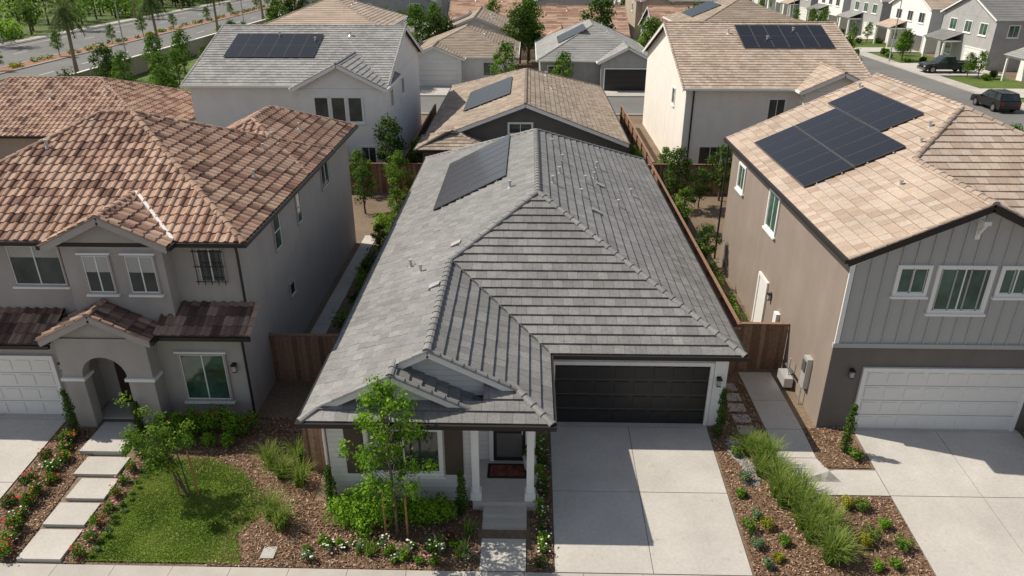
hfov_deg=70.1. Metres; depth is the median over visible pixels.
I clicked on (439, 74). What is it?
windows and doors
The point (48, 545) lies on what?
stepped walkway
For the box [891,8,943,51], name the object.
windows and doors
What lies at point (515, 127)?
windows and doors
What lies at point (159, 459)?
staked young tree
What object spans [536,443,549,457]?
flowering perennial
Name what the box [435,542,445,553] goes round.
flowering perennial
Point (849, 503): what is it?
shrub
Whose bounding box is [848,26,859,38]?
street tree
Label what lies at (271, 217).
fascia and gutter
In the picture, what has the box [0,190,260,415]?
pent roofs and flashing
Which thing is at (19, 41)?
boulevard kerbs and paths
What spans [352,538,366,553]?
flowering perennial
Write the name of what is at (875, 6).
windows and doors
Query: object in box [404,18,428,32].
roof tiles
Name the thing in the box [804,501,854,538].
ornamental grass
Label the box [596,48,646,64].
fascia and gutter
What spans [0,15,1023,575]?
ground
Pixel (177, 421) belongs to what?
hedge shrub
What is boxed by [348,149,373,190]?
garden tree
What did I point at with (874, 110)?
solar panels
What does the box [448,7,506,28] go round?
ridge tiles
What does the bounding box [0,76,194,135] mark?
roof tiles
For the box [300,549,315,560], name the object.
flowering perennial
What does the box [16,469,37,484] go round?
rose bush
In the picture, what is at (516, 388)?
ridge tiles
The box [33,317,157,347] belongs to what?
fascia and gutter
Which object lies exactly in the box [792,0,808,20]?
windows and doors
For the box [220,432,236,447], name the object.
hedge shrub
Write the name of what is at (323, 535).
flowering perennial
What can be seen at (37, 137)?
fascia and gutter
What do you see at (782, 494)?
ornamental grass
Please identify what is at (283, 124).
roof tiles
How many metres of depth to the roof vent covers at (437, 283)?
25.34 m
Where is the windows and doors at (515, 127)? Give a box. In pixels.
[508,122,532,134]
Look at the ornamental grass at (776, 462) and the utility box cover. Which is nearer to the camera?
the utility box cover
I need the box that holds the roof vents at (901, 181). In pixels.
[858,82,932,184]
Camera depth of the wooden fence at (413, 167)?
44.74 m
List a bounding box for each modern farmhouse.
[750,0,767,7]
[759,0,789,14]
[780,0,817,20]
[805,0,851,29]
[836,0,892,40]
[873,0,957,53]
[921,0,1023,70]
[1000,47,1023,81]
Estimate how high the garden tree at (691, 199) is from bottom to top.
2.605 m
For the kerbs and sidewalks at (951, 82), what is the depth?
79.03 m
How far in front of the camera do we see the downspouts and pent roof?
45.80 m
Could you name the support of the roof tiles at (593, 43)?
on the fascia and gutter at (560, 61)
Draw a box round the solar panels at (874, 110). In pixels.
[828,87,923,131]
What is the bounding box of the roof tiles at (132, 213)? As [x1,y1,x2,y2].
[37,193,173,245]
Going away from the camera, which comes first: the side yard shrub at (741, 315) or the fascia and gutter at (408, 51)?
the side yard shrub at (741, 315)
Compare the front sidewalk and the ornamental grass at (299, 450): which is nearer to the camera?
the front sidewalk
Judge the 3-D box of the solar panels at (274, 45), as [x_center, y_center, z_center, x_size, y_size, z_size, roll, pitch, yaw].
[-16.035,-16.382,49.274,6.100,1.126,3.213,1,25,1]
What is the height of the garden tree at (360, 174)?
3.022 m
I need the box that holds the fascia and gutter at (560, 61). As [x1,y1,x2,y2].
[535,40,643,61]
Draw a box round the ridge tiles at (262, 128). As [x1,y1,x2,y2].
[231,105,356,173]
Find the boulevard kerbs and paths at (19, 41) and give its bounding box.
[0,0,297,73]
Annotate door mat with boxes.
[487,463,526,478]
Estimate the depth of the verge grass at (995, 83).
83.83 m
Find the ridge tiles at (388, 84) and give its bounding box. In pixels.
[180,24,420,85]
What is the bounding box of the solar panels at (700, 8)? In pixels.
[682,1,720,16]
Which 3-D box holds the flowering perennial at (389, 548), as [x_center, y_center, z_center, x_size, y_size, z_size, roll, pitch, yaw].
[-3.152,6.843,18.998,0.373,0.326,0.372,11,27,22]
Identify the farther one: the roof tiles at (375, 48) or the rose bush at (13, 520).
the roof tiles at (375, 48)
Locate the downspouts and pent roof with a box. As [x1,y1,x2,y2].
[679,91,738,162]
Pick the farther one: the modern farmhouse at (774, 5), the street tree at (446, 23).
the modern farmhouse at (774, 5)
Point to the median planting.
(13, 65)
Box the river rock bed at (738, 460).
[725,438,761,486]
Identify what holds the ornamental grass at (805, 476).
on the ground at (284, 399)
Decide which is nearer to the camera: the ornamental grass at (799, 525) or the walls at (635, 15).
the ornamental grass at (799, 525)
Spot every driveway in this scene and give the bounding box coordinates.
[0,419,65,498]
[420,86,450,91]
[550,426,752,575]
[604,91,644,92]
[845,36,873,39]
[853,47,919,52]
[853,430,1023,575]
[891,63,1004,76]
[966,88,1023,98]
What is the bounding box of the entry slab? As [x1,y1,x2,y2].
[102,402,133,418]
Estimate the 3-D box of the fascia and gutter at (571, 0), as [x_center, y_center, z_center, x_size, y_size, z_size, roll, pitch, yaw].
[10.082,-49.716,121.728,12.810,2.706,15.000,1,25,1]
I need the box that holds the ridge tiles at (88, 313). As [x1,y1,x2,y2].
[36,298,150,341]
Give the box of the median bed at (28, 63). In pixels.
[0,0,296,72]
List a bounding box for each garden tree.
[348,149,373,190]
[350,163,379,213]
[355,258,371,279]
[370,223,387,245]
[372,112,408,162]
[382,150,415,195]
[386,186,405,214]
[406,136,422,169]
[628,145,642,156]
[654,147,675,180]
[662,144,698,200]
[673,186,696,223]
[688,166,712,207]
[696,222,723,258]
[704,142,732,200]
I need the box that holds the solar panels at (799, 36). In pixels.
[734,25,835,47]
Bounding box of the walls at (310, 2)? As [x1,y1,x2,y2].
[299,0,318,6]
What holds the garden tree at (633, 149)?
on the ground at (284, 399)
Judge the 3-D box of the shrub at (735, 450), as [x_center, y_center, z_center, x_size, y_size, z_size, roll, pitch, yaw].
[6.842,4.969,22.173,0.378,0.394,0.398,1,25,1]
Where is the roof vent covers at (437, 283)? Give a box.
[428,181,603,290]
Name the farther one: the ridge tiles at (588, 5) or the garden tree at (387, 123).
the ridge tiles at (588, 5)
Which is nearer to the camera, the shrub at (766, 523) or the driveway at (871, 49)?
the shrub at (766, 523)
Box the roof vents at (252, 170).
[43,122,300,177]
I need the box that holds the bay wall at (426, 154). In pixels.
[423,153,437,160]
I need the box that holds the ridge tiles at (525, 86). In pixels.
[449,68,629,143]
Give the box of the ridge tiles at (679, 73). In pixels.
[643,21,870,87]
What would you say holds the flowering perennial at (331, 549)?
on the ground at (284, 399)
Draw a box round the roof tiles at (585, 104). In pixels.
[426,69,628,142]
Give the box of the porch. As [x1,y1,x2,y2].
[470,431,537,529]
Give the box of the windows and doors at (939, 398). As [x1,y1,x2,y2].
[734,161,1023,430]
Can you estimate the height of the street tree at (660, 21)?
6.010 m
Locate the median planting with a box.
[8,1,283,68]
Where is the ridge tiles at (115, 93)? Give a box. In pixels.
[0,76,190,109]
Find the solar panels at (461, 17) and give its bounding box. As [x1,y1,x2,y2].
[452,12,471,21]
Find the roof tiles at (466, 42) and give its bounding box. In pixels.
[420,24,519,56]
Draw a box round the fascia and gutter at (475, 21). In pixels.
[432,17,511,35]
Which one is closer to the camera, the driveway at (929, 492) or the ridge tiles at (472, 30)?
the driveway at (929, 492)
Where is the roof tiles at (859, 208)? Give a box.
[727,75,1023,259]
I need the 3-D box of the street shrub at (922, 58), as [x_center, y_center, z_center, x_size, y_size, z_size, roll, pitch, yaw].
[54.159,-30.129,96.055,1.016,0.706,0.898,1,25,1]
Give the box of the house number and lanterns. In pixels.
[716,376,722,386]
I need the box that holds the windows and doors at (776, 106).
[670,86,787,167]
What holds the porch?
on the ground at (284, 399)
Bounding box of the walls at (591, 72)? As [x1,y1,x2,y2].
[538,62,646,87]
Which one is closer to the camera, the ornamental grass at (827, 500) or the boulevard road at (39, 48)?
the ornamental grass at (827, 500)
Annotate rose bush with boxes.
[0,491,16,507]
[0,507,25,531]
[0,526,20,544]
[0,538,13,559]
[8,504,28,517]
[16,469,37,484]
[18,489,35,507]
[27,478,46,495]
[37,443,53,461]
[38,455,61,474]
[41,472,59,485]
[52,430,72,442]
[53,449,73,462]
[54,438,72,452]
[60,425,79,440]
[68,542,85,558]
[77,527,97,542]
[87,507,104,526]
[101,499,116,513]
[108,485,121,496]
[114,472,130,484]
[124,459,136,470]
[134,449,146,457]
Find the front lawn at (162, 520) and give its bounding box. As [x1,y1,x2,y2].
[83,456,263,563]
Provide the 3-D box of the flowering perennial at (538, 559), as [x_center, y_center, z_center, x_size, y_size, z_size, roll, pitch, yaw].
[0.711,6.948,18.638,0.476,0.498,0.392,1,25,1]
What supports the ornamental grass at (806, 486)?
on the bark mulch
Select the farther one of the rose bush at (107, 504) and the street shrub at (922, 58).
the street shrub at (922, 58)
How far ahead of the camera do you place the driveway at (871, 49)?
104.79 m
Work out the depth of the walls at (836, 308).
22.17 m
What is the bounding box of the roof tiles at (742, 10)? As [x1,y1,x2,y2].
[664,0,795,20]
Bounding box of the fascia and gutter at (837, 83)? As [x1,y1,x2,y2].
[795,74,859,94]
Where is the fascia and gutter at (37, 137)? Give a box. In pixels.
[0,117,195,138]
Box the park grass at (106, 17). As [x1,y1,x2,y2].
[0,0,226,42]
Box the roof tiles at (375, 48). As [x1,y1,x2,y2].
[182,26,421,85]
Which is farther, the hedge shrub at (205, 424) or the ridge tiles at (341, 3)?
the ridge tiles at (341, 3)
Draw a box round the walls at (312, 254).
[0,141,355,426]
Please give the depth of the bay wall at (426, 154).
44.20 m
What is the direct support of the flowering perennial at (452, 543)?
on the ground at (284, 399)
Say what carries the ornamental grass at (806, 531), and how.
on the bark mulch
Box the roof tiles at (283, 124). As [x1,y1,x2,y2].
[226,106,354,169]
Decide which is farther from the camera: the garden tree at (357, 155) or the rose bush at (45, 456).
the garden tree at (357, 155)
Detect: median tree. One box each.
[49,30,63,55]
[105,24,115,43]
[134,14,147,35]
[167,13,177,28]
[202,6,210,20]
[225,2,233,14]
[252,0,259,8]
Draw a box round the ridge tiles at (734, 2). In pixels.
[665,0,797,20]
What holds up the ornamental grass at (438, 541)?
on the bark mulch
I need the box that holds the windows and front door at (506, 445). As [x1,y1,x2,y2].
[343,361,726,478]
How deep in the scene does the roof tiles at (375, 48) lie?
48.11 m
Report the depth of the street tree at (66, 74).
61.12 m
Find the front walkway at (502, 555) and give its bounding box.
[479,538,525,571]
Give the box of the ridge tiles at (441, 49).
[422,40,464,58]
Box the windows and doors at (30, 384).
[0,161,330,413]
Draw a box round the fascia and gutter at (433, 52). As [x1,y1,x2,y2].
[418,46,465,60]
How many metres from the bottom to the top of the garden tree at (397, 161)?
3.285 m
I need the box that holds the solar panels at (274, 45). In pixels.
[223,34,323,56]
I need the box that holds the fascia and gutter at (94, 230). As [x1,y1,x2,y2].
[35,218,175,253]
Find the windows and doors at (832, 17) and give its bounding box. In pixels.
[819,0,839,23]
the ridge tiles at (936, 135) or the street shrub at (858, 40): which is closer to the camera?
the ridge tiles at (936, 135)
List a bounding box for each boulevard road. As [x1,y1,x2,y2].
[0,0,271,66]
[0,1,297,79]
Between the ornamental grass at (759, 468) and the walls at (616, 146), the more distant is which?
the walls at (616, 146)
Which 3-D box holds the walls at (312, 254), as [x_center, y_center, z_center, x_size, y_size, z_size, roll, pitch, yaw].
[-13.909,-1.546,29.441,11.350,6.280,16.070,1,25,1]
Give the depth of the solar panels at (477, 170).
33.00 m
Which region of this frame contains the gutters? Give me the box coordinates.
[294,158,749,486]
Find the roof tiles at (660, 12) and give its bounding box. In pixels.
[638,6,692,25]
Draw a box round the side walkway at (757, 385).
[738,372,889,496]
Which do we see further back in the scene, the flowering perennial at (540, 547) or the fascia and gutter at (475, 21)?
the fascia and gutter at (475, 21)
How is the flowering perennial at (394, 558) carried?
on the ground at (284, 399)
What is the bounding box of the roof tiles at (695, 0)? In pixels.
[673,0,718,0]
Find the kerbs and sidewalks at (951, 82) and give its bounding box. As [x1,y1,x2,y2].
[420,52,1023,115]
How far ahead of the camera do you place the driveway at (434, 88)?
77.95 m
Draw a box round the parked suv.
[970,89,1021,111]
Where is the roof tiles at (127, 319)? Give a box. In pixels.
[35,299,156,341]
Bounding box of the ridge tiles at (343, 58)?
[290,51,399,88]
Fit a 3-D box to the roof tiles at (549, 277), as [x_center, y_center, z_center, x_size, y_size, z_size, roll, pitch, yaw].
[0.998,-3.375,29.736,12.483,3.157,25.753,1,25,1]
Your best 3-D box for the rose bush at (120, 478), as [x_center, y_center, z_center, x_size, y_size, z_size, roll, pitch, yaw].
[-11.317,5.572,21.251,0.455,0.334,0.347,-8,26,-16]
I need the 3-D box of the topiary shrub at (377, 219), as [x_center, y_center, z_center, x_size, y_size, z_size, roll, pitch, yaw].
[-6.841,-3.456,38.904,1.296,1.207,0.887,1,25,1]
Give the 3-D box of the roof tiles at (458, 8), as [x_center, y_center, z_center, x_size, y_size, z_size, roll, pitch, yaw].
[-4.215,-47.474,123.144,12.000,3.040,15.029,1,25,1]
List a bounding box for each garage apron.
[0,413,68,418]
[557,422,706,427]
[854,428,1017,431]
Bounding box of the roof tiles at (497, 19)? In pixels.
[433,8,517,33]
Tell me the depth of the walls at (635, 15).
116.61 m
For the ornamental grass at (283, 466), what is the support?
on the bark mulch
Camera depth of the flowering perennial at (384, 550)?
18.99 m
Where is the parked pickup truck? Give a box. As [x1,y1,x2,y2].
[917,55,974,72]
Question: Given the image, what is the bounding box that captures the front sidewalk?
[0,563,701,575]
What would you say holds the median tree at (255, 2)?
on the median bed at (28, 63)
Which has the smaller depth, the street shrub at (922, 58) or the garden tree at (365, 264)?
the garden tree at (365, 264)
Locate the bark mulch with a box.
[0,382,1023,575]
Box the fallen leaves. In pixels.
[33,392,1016,563]
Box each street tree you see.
[56,66,78,75]
[87,42,117,77]
[108,49,137,80]
[139,31,167,65]
[145,52,173,85]
[148,66,176,87]
[161,70,182,88]
[166,49,188,83]
[167,29,194,71]
[197,45,205,56]
[226,19,237,24]
[263,0,287,21]
[263,7,277,22]
[279,0,308,13]
[280,0,294,16]
[403,4,426,44]
[420,6,446,41]
[426,1,441,31]
[433,14,455,36]
[485,0,502,13]
[489,40,519,74]
[500,0,539,63]
[515,0,546,60]
[516,14,543,62]
[549,50,574,77]
[579,0,616,29]
[635,15,659,46]
[641,15,662,44]
[681,1,703,10]
[758,0,765,6]
[793,8,800,18]
[806,8,820,21]
[815,7,830,21]
[844,33,861,59]
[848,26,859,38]
[862,22,873,42]
[894,28,916,60]
[895,33,913,58]
[963,52,977,77]
[972,51,989,78]
[1010,122,1023,131]
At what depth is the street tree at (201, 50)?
89.98 m
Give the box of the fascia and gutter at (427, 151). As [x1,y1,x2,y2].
[413,136,449,152]
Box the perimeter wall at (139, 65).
[73,14,282,78]
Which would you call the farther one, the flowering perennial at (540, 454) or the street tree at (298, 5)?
the street tree at (298, 5)
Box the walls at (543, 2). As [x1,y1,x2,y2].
[537,0,610,4]
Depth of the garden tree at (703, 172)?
42.05 m
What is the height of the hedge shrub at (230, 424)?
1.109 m
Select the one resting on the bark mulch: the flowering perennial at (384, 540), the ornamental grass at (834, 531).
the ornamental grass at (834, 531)
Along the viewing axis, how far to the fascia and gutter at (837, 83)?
43.75 m
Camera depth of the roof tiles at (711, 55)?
47.27 m
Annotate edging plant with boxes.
[95,539,104,543]
[103,531,110,537]
[108,519,119,523]
[110,513,119,518]
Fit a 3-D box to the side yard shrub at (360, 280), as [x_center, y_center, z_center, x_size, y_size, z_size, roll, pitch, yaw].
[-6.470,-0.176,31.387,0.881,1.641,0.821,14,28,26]
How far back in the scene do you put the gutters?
21.32 m
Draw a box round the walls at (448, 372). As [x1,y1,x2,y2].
[324,286,714,500]
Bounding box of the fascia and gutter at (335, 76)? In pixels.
[288,64,401,91]
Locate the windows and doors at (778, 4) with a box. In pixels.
[769,0,782,13]
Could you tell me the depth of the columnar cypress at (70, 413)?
22.65 m
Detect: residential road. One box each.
[420,96,643,113]
[859,55,1023,129]
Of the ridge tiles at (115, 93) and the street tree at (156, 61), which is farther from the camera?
the street tree at (156, 61)
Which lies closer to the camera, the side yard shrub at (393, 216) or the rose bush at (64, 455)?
the rose bush at (64, 455)
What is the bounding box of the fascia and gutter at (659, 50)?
[642,23,794,91]
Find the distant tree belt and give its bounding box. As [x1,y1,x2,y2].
[0,0,211,39]
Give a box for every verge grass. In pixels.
[128,54,200,89]
[791,17,1023,102]
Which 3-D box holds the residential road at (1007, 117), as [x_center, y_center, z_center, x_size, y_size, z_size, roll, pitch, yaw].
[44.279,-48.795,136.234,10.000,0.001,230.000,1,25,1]
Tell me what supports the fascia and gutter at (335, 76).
on the walls at (224, 107)
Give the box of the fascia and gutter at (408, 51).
[179,27,423,88]
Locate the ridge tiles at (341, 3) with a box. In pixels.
[262,0,407,24]
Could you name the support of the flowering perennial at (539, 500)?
on the ground at (284, 399)
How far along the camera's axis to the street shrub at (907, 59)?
94.96 m
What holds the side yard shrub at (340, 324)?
on the ground at (284, 399)
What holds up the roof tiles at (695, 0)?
on the fascia and gutter
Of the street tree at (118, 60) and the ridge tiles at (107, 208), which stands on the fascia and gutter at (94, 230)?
the ridge tiles at (107, 208)
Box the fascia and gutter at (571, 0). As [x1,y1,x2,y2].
[534,0,614,1]
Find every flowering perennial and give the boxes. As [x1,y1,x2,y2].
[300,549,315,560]
[302,543,312,552]
[318,533,328,543]
[319,536,334,549]
[325,545,337,554]
[335,536,342,546]
[338,540,347,549]
[349,534,359,546]
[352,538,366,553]
[356,538,363,550]
[360,533,370,543]
[377,533,388,546]
[382,542,390,555]
[383,542,397,555]
[390,553,399,563]
[394,541,411,556]
[399,547,409,560]
[406,539,415,549]
[412,554,426,565]
[423,537,434,548]
[425,535,436,551]
[427,552,441,565]
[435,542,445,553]
[447,535,458,548]
[454,538,465,550]
[461,545,477,561]
[531,549,548,568]
[533,494,544,507]
[534,462,545,475]
[534,481,549,496]
[535,473,549,486]
[535,504,548,517]
[535,517,549,530]
[535,528,552,542]
[536,435,547,446]
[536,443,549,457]
[536,455,550,466]
[536,539,549,553]
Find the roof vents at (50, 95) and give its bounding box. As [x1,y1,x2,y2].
[2,83,107,99]
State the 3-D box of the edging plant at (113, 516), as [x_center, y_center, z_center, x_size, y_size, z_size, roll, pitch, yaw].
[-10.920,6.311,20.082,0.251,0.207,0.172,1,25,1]
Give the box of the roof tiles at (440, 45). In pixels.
[422,42,464,57]
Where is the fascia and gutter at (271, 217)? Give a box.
[0,149,335,247]
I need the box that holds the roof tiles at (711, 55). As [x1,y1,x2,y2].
[644,22,868,88]
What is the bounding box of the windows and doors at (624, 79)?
[547,65,646,90]
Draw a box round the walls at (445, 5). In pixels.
[442,0,450,20]
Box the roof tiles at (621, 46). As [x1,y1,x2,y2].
[597,42,647,61]
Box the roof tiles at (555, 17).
[536,6,629,35]
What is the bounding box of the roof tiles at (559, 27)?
[546,26,564,34]
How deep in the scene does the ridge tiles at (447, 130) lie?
44.52 m
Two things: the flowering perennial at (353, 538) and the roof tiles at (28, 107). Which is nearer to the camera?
the flowering perennial at (353, 538)
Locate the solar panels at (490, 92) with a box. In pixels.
[463,76,511,110]
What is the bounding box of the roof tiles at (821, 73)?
[797,64,858,90]
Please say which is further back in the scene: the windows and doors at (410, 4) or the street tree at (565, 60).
the windows and doors at (410, 4)
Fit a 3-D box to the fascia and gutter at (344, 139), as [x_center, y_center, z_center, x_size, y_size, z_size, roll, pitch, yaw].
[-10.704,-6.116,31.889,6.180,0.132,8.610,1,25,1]
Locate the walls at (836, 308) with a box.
[714,138,1023,429]
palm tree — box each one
[32,0,89,72]
[129,0,171,46]
[131,0,136,17]
[201,0,224,32]
[259,0,263,19]
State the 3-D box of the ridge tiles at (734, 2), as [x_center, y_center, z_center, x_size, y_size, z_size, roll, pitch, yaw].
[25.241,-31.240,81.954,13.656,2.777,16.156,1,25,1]
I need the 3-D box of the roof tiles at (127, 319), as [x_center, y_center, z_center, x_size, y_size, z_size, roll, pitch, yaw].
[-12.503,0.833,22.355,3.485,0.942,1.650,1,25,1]
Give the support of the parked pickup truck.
on the driveway at (948, 73)
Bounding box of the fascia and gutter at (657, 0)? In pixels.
[640,0,673,1]
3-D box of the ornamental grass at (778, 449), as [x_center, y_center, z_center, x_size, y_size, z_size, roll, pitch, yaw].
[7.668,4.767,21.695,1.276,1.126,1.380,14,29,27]
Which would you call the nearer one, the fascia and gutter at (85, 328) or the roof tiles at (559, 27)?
the fascia and gutter at (85, 328)
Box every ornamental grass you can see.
[246,482,288,519]
[250,437,285,468]
[259,495,298,530]
[261,446,300,478]
[276,455,318,487]
[278,432,308,464]
[356,534,382,557]
[423,532,449,552]
[453,538,472,558]
[457,514,479,537]
[727,424,767,455]
[736,429,780,462]
[743,447,779,476]
[748,430,788,466]
[757,447,798,479]
[757,457,801,497]
[764,464,805,508]
[776,475,824,519]
[777,471,826,504]
[780,492,825,530]
[781,459,823,498]
[790,502,839,547]
[794,490,843,524]
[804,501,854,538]
[807,484,847,518]
[807,522,859,565]
[810,515,859,553]
[817,521,870,565]
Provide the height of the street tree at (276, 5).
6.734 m
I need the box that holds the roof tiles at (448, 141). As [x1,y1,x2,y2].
[415,128,483,149]
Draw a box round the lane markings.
[1,0,280,74]
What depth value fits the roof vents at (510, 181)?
29.83 m
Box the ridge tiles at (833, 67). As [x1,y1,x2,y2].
[801,61,860,91]
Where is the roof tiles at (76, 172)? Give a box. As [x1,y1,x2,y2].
[0,110,331,242]
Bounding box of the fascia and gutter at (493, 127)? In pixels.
[425,86,630,147]
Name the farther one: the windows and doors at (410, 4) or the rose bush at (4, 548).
the windows and doors at (410, 4)
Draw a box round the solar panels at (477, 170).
[433,134,509,210]
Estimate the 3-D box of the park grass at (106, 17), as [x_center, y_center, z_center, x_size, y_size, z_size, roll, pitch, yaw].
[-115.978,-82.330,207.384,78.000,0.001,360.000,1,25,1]
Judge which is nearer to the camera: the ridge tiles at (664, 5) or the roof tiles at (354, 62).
the roof tiles at (354, 62)
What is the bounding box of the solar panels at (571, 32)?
[557,24,585,42]
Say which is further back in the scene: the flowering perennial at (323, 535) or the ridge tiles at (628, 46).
the ridge tiles at (628, 46)
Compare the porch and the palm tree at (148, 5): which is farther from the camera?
the palm tree at (148, 5)
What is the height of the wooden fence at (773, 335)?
1.990 m
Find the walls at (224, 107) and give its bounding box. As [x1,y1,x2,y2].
[190,53,421,179]
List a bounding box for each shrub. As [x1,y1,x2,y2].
[154,410,176,432]
[167,411,188,432]
[180,403,206,433]
[184,430,194,447]
[191,408,217,435]
[200,433,215,446]
[207,399,228,431]
[220,406,242,435]
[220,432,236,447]
[233,409,260,436]
[322,492,360,528]
[329,306,349,330]
[333,310,347,331]
[340,481,375,512]
[346,497,383,537]
[347,289,358,304]
[351,266,366,290]
[361,247,376,273]
[370,491,407,528]
[371,213,392,232]
[371,231,384,255]
[379,215,393,233]
[388,211,396,225]
[389,202,398,221]
[392,490,444,527]
[421,491,457,526]
[444,530,454,543]
[708,257,720,278]
[713,270,723,289]
[725,291,736,309]
[730,298,739,317]
[730,445,742,457]
[732,305,749,321]
[736,487,747,497]
[737,470,752,482]
[740,515,758,534]
[749,535,765,548]
[750,508,763,518]
[759,515,775,530]
[763,557,775,568]
[772,552,784,563]
[779,532,792,547]
[841,494,855,509]
[848,445,864,459]
[853,498,870,512]
[855,37,862,43]
[856,532,874,546]
[861,522,883,544]
[874,557,885,571]
[878,517,893,528]
[879,47,886,54]
[887,556,903,569]
[893,533,915,551]
[901,57,913,61]
[919,56,926,60]
[981,73,991,79]
[989,70,998,78]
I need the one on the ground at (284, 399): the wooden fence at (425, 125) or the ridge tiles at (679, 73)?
the wooden fence at (425, 125)
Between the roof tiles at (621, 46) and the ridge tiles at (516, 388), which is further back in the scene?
the roof tiles at (621, 46)
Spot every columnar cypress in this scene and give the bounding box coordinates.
[59,388,80,435]
[129,400,146,433]
[322,464,337,507]
[454,468,467,515]
[712,387,728,436]
[839,403,858,452]
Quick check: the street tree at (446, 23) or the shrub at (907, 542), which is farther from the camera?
the street tree at (446, 23)
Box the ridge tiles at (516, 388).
[297,128,747,426]
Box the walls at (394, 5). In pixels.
[357,0,441,32]
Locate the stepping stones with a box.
[726,383,756,434]
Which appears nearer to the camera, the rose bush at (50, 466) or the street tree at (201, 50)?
the rose bush at (50, 466)
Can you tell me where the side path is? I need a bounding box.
[298,235,374,365]
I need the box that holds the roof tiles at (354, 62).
[294,53,399,87]
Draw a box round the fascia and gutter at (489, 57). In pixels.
[420,40,520,58]
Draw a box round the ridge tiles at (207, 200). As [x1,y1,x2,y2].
[0,109,333,242]
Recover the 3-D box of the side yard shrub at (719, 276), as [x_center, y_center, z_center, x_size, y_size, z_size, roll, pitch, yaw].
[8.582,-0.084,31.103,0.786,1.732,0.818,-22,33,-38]
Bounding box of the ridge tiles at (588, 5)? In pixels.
[535,5,630,35]
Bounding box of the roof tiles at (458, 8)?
[448,0,521,19]
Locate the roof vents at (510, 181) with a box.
[408,138,632,273]
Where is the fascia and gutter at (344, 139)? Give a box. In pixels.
[334,125,357,150]
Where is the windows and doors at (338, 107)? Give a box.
[312,75,405,164]
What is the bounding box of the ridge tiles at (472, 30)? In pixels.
[422,24,517,56]
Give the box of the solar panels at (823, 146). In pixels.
[754,108,905,186]
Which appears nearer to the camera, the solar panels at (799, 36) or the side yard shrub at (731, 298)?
the side yard shrub at (731, 298)
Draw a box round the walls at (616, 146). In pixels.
[591,143,621,151]
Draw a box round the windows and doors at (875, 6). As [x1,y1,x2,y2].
[851,1,877,38]
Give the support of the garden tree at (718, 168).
on the ground at (284, 399)
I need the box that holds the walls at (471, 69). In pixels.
[418,58,516,82]
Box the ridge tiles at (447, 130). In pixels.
[414,127,475,149]
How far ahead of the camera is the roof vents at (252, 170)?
25.53 m
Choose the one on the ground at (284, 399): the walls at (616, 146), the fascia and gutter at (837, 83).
the walls at (616, 146)
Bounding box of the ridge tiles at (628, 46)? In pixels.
[598,41,646,62]
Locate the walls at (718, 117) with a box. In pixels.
[642,52,830,180]
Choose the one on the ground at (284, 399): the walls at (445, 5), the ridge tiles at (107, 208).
the walls at (445, 5)
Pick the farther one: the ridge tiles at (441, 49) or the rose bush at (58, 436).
the ridge tiles at (441, 49)
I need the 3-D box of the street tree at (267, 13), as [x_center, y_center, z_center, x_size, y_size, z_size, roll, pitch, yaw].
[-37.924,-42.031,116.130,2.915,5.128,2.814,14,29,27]
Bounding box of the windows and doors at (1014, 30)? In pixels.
[943,17,1021,65]
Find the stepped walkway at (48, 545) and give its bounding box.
[16,422,137,562]
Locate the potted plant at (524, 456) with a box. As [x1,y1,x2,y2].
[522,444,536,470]
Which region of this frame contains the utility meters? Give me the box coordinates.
[747,311,812,403]
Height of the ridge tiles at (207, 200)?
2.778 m
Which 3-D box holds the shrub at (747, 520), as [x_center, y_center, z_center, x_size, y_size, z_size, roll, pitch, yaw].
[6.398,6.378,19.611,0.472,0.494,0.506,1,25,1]
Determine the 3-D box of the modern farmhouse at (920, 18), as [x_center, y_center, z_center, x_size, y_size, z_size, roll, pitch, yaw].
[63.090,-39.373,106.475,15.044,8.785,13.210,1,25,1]
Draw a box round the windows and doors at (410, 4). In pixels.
[366,3,435,8]
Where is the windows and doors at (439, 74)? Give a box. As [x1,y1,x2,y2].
[419,62,498,85]
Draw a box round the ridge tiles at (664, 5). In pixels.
[647,5,695,19]
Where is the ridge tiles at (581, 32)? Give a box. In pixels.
[535,19,647,60]
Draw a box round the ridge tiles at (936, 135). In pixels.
[726,72,1023,259]
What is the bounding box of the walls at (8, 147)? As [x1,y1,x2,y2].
[0,120,195,159]
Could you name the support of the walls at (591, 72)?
on the ground at (284, 399)
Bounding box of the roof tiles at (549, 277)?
[300,130,743,424]
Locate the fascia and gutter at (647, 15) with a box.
[638,8,649,26]
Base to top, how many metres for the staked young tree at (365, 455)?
5.161 m
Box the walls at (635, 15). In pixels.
[625,0,706,38]
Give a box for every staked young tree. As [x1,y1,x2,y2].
[113,391,199,495]
[334,374,437,537]
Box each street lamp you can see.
[111,0,127,57]
[888,0,901,60]
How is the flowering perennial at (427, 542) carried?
on the ground at (284, 399)
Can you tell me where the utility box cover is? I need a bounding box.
[260,546,277,558]
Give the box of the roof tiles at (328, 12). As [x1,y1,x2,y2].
[266,0,405,24]
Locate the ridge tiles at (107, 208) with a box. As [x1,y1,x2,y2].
[38,190,167,246]
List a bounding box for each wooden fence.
[268,332,338,380]
[302,428,319,470]
[306,428,330,470]
[349,162,389,192]
[388,163,650,192]
[401,103,436,182]
[620,104,654,163]
[651,164,740,363]
[652,163,731,193]
[728,327,740,374]
[734,321,789,368]
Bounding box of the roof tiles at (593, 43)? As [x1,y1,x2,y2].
[536,20,647,60]
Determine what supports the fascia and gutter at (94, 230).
on the walls at (312, 254)

